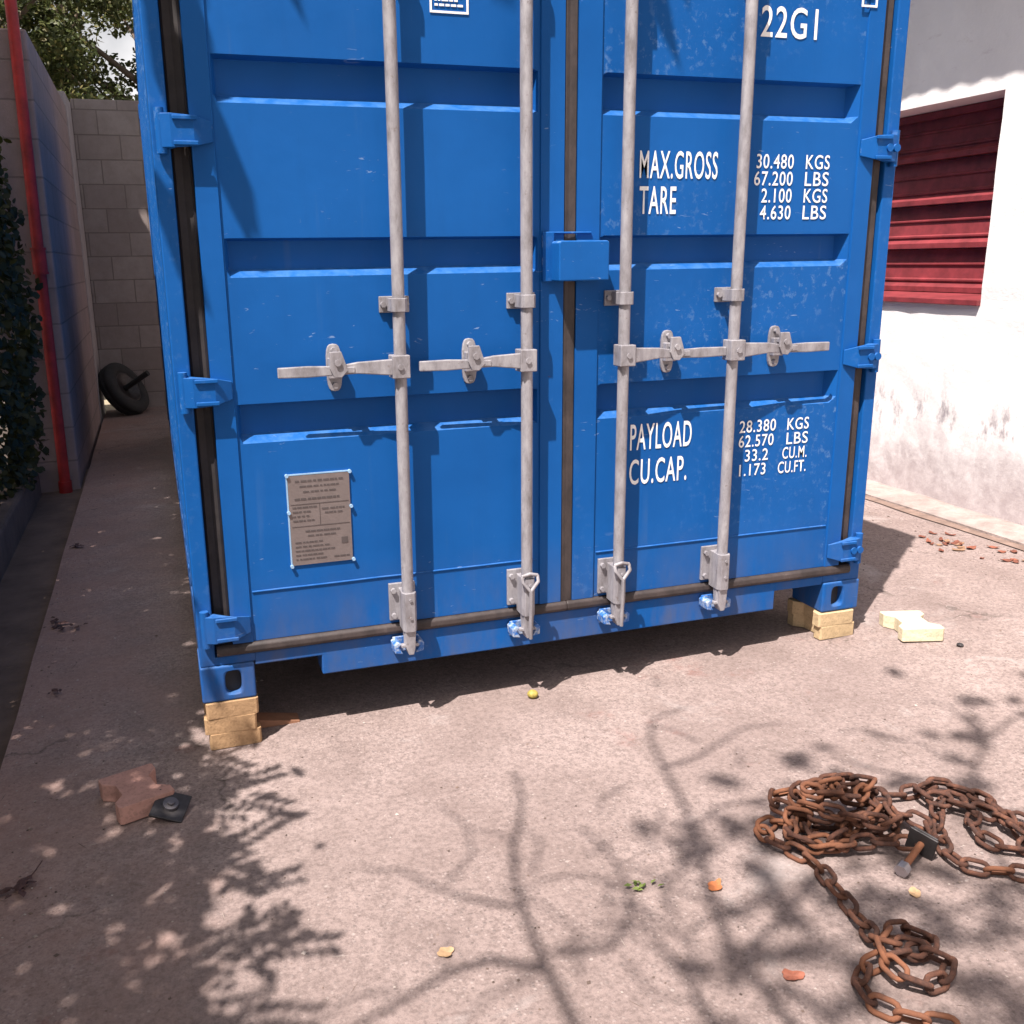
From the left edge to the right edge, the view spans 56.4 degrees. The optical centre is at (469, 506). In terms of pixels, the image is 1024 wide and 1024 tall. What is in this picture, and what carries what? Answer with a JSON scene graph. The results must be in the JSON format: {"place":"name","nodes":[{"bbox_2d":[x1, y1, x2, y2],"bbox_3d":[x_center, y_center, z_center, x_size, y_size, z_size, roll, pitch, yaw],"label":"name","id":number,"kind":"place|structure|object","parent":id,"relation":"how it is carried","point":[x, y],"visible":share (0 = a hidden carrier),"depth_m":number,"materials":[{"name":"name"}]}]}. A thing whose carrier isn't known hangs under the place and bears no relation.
{"place":"outdoors","nodes":[
{"label":"outdoors","id":0,"kind":"place"},
{"bbox_2d":[0,403,7,478],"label":"planting bed","id":1,"kind":"object","parent":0,"point":[5,455],"depth_m":7.78,"materials":[{"name":"plant"}]},
{"bbox_2d":[0,136,48,505],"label":"hedge","id":2,"kind":"object","parent":1,"relation":"on","point":[18,448],"visible":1,"depth_m":5.82,"materials":[{"name":"green plant"}]},
{"bbox_2d":[20,1,137,99],"label":"sky","id":3,"kind":"structure","parent":0,"point":[123,46],"materials":[{"name":"white"}]},
{"bbox_2d":[104,397,115,412],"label":"ground","id":4,"kind":"structure","parent":0,"point":[108,406],"depth_m":11.18,"materials":[{"name":"beige concrete"}]},
{"bbox_2d":[0,468,41,581],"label":"kerb wall","id":5,"kind":"structure","parent":4,"relation":"on","point":[17,510],"depth_m":5.48,"materials":[{"name":"concrete"}]},
{"bbox_2d":[0,28,104,492],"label":"side wall","id":6,"kind":"structure","parent":4,"relation":"on","point":[68,276],"depth_m":6.72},
{"bbox_2d":[4,0,72,493],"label":"red pipe","id":7,"kind":"object","parent":6,"relation":"attached to","point":[39,260],"visible":0.99,"depth_m":6.23,"materials":[{"name":"metal"}]},
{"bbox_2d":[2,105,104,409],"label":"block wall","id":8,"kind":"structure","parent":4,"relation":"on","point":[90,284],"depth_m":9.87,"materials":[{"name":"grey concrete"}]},
{"bbox_2d":[0,0,107,99],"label":"broadleaf tree","id":9,"kind":"object","parent":4,"relation":"on","point":[53,18],"visible":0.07,"depth_m":11.00,"materials":[{"name":"green plant"}]},
{"bbox_2d":[0,0,134,100],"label":"broadleaf tree","id":10,"kind":"object","parent":4,"relation":"on","point":[82,17],"visible":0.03,"depth_m":13.78,"materials":[{"name":"green plant"}]},
{"bbox_2d":[0,0,137,101],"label":"broadleaf tree","id":11,"kind":"object","parent":4,"relation":"on","point":[77,63],"visible":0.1,"depth_m":11.28,"materials":[{"name":"green plant"}]},
{"bbox_2d":[70,99,166,406],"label":"block wall","id":12,"kind":"structure","parent":4,"relation":"on","point":[109,157],"depth_m":9.84,"materials":[{"name":"grey concrete"}]},
{"bbox_2d":[865,479,1023,545],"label":"wall ledge","id":13,"kind":"object","parent":4,"relation":"on","point":[994,526],"depth_m":5.23,"materials":[{"name":"concrete"}]},
{"bbox_2d":[867,0,1023,525],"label":"white building","id":14,"kind":"structure","parent":4,"relation":"on","point":[948,419],"depth_m":5.28,"materials":[{"name":"paint"}]},
{"bbox_2d":[883,98,1004,305],"bbox_3d":[2.581,-1.773,5.666,0.270,1.067,1.510,-6,15,-17],"label":"window","id":15,"kind":"structure","parent":14,"relation":"in","point":[920,273],"depth_m":5.50,"materials":[{"name":"red paint"}]},
{"bbox_2d":[205,694,258,719],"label":"wooden block","id":16,"kind":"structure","parent":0,"point":[232,708],"depth_m":2.98,"materials":[{"name":"beige wood"}]},
{"bbox_2d":[132,0,910,703],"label":"shipping container","id":17,"kind":"object","parent":16,"relation":"on","point":[490,324],"visible":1,"depth_m":2.98,"materials":[{"name":"blue metal"}]},
{"bbox_2d":[153,0,578,656],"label":"door","id":18,"kind":"structure","parent":17,"relation":"in","point":[377,185],"depth_m":2.84,"materials":[{"name":"blue paint"}]},
{"bbox_2d":[542,0,900,626],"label":"door","id":19,"kind":"structure","parent":17,"relation":"in","point":[730,153],"depth_m":3.18,"materials":[{"name":"blue paint"}]},
{"bbox_2d":[0,406,1023,1023],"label":"concrete yard","id":20,"kind":"structure","parent":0,"point":[614,780],"depth_m":2.62,"materials":[{"name":"grey concrete"}]},
{"bbox_2d":[0,861,41,898],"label":"leaf litter","id":21,"kind":"object","parent":20,"relation":"on","point":[20,884],"visible":1,"depth_m":2.34,"materials":[{"name":"brown plant"}]},
{"bbox_2d":[0,469,88,768],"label":"gutter","id":22,"kind":"object","parent":20,"relation":"on","point":[27,582],"visible":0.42,"depth_m":4.65,"materials":[{"name":"concrete"}]},
{"bbox_2d":[48,688,61,693],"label":"leaf litter","id":23,"kind":"object","parent":20,"relation":"on","point":[55,690],"visible":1,"depth_m":3.43,"materials":[{"name":"brown plant"}]},
{"bbox_2d":[43,616,87,629],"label":"leaf litter","id":24,"kind":"object","parent":20,"relation":"on","point":[56,624],"visible":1,"depth_m":4.07,"materials":[{"name":"brown plant"}]},
{"bbox_2d":[98,363,149,415],"bbox_3d":[-3.553,-1.216,9.847,0.506,0.548,0.564,-6,15,-17],"label":"old wheel","id":25,"kind":"object","parent":20,"relation":"on","point":[123,389],"visible":0.99,"depth_m":9.74,"materials":[{"name":"black rubber"}]},
{"bbox_2d":[98,763,173,824],"bbox_3d":[-0.950,0.816,2.718,0.156,0.053,0.201,-11,17,-35],"label":"paving block","id":26,"kind":"object","parent":20,"relation":"on","point":[134,794],"depth_m":2.69,"materials":[{"name":"concrete"}]},
{"bbox_2d":[148,789,191,822],"bbox_3d":[-0.832,0.832,2.650,0.097,0.058,0.088,-1,15,0],"label":"boss plate","id":27,"kind":"object","parent":20,"relation":"on","point":[173,807],"visible":1,"depth_m":2.63,"materials":[{"name":"metal"}]},
{"bbox_2d":[205,713,261,749],"bbox_3d":[-0.769,0.709,3.098,0.161,0.053,0.201,-6,15,-18],"label":"paving block","id":28,"kind":"object","parent":20,"relation":"on","point":[233,739],"depth_m":3.01,"materials":[{"name":"beige concrete"}]},
{"bbox_2d":[203,703,256,734],"bbox_3d":[-0.776,0.660,3.081,0.161,0.053,0.205,-5,15,-16],"label":"paving block","id":29,"kind":"object","parent":28,"relation":"on","point":[232,724],"depth_m":2.99,"materials":[{"name":"beige concrete"}]},
{"bbox_2d":[257,712,299,727],"bbox_3d":[-0.637,0.699,3.164,0.135,0.030,0.060,-6,15,-17],"label":"wood shim","id":30,"kind":"object","parent":20,"relation":"on","point":[265,719],"visible":0.79,"depth_m":3.15,"materials":[{"name":"brown wood"}]},
{"bbox_2d":[437,946,453,956],"bbox_3d":[-0.053,0.974,2.087,0.032,0.006,0.032,4,15,19],"label":"dry leaf","id":31,"kind":"object","parent":20,"relation":"on","point":[445,951],"visible":1,"depth_m":2.09,"materials":[{"name":"beige plant"}]},
{"bbox_2d":[0,478,1023,1020],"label":"loose grit","id":32,"kind":"object","parent":20,"relation":"on","point":[456,786],"visible":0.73,"depth_m":2.82,"materials":[{"name":"gravel"}]},
{"bbox_2d":[527,689,537,698],"bbox_3d":[0.216,0.641,3.266,0.038,0.030,0.034,-6,15,-17],"label":"fallen fruit","id":33,"kind":"object","parent":20,"relation":"on","point":[532,694],"visible":1,"depth_m":3.25,"materials":[{"name":"yellow food"}]},
{"bbox_2d":[624,879,662,889],"bbox_3d":[0.416,0.901,2.281,0.099,0.007,0.039,-3,15,-9],"label":"weed sprig","id":34,"kind":"object","parent":20,"relation":"on","point":[635,882],"visible":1,"depth_m":2.27,"materials":[{"name":"green plant"}]},
{"bbox_2d":[708,878,721,890],"bbox_3d":[0.584,0.901,2.271,0.034,0.008,0.044,1,15,7],"label":"dry leaf","id":35,"kind":"object","parent":20,"relation":"on","point":[715,885],"visible":1,"depth_m":2.27,"materials":[{"name":"orange plant"}]},
{"bbox_2d":[782,968,804,979],"bbox_3d":[0.674,0.975,1.984,0.046,0.007,0.032,4,15,19],"label":"dry leaf","id":36,"kind":"object","parent":20,"relation":"on","point":[791,975],"visible":1,"depth_m":1.99,"materials":[{"name":"plant"}]},
{"bbox_2d":[787,611,853,639],"bbox_3d":[1.383,0.456,3.751,0.161,0.053,0.209,-6,15,-19],"label":"paving block","id":37,"kind":"object","parent":20,"relation":"on","point":[829,632],"depth_m":3.68,"materials":[{"name":"beige concrete"}]},
{"bbox_2d":[787,597,852,626],"bbox_3d":[1.373,0.404,3.740,0.161,0.053,0.203,-6,15,-17],"label":"paving block","id":38,"kind":"object","parent":37,"relation":"on","point":[827,618],"depth_m":3.66,"materials":[{"name":"beige concrete"}]},
{"bbox_2d":[753,772,1023,1023],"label":"rusty chain","id":39,"kind":"object","parent":20,"relation":"on","point":[884,816],"visible":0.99,"depth_m":2.37,"materials":[{"name":"metal"}]},
{"bbox_2d":[879,610,944,641],"bbox_3d":[1.709,0.460,3.690,0.161,0.051,0.206,-1,13,-1],"label":"paving block","id":40,"kind":"object","parent":20,"relation":"on","point":[911,626],"depth_m":3.62,"materials":[{"name":"beige concrete"}]},
{"bbox_2d":[908,887,920,897],"bbox_3d":[1.038,0.899,2.222,0.026,0.006,0.035,6,17,25],"label":"dry leaf","id":41,"kind":"object","parent":20,"relation":"on","point":[914,892],"visible":1,"depth_m":2.22,"materials":[{"name":"beige plant"}]},
{"bbox_2d":[893,826,938,877],"bbox_3d":[1.084,0.838,2.307,0.077,0.079,0.139,10,18,35],"label":"plate bolt","id":42,"kind":"object","parent":20,"relation":"on","point":[926,845],"visible":1,"depth_m":2.33,"materials":[{"name":"metal"}]},
{"bbox_2d":[865,495,1023,550],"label":"dirt line","id":43,"kind":"object","parent":20,"relation":"on","point":[947,523],"visible":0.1,"depth_m":5.08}
]}

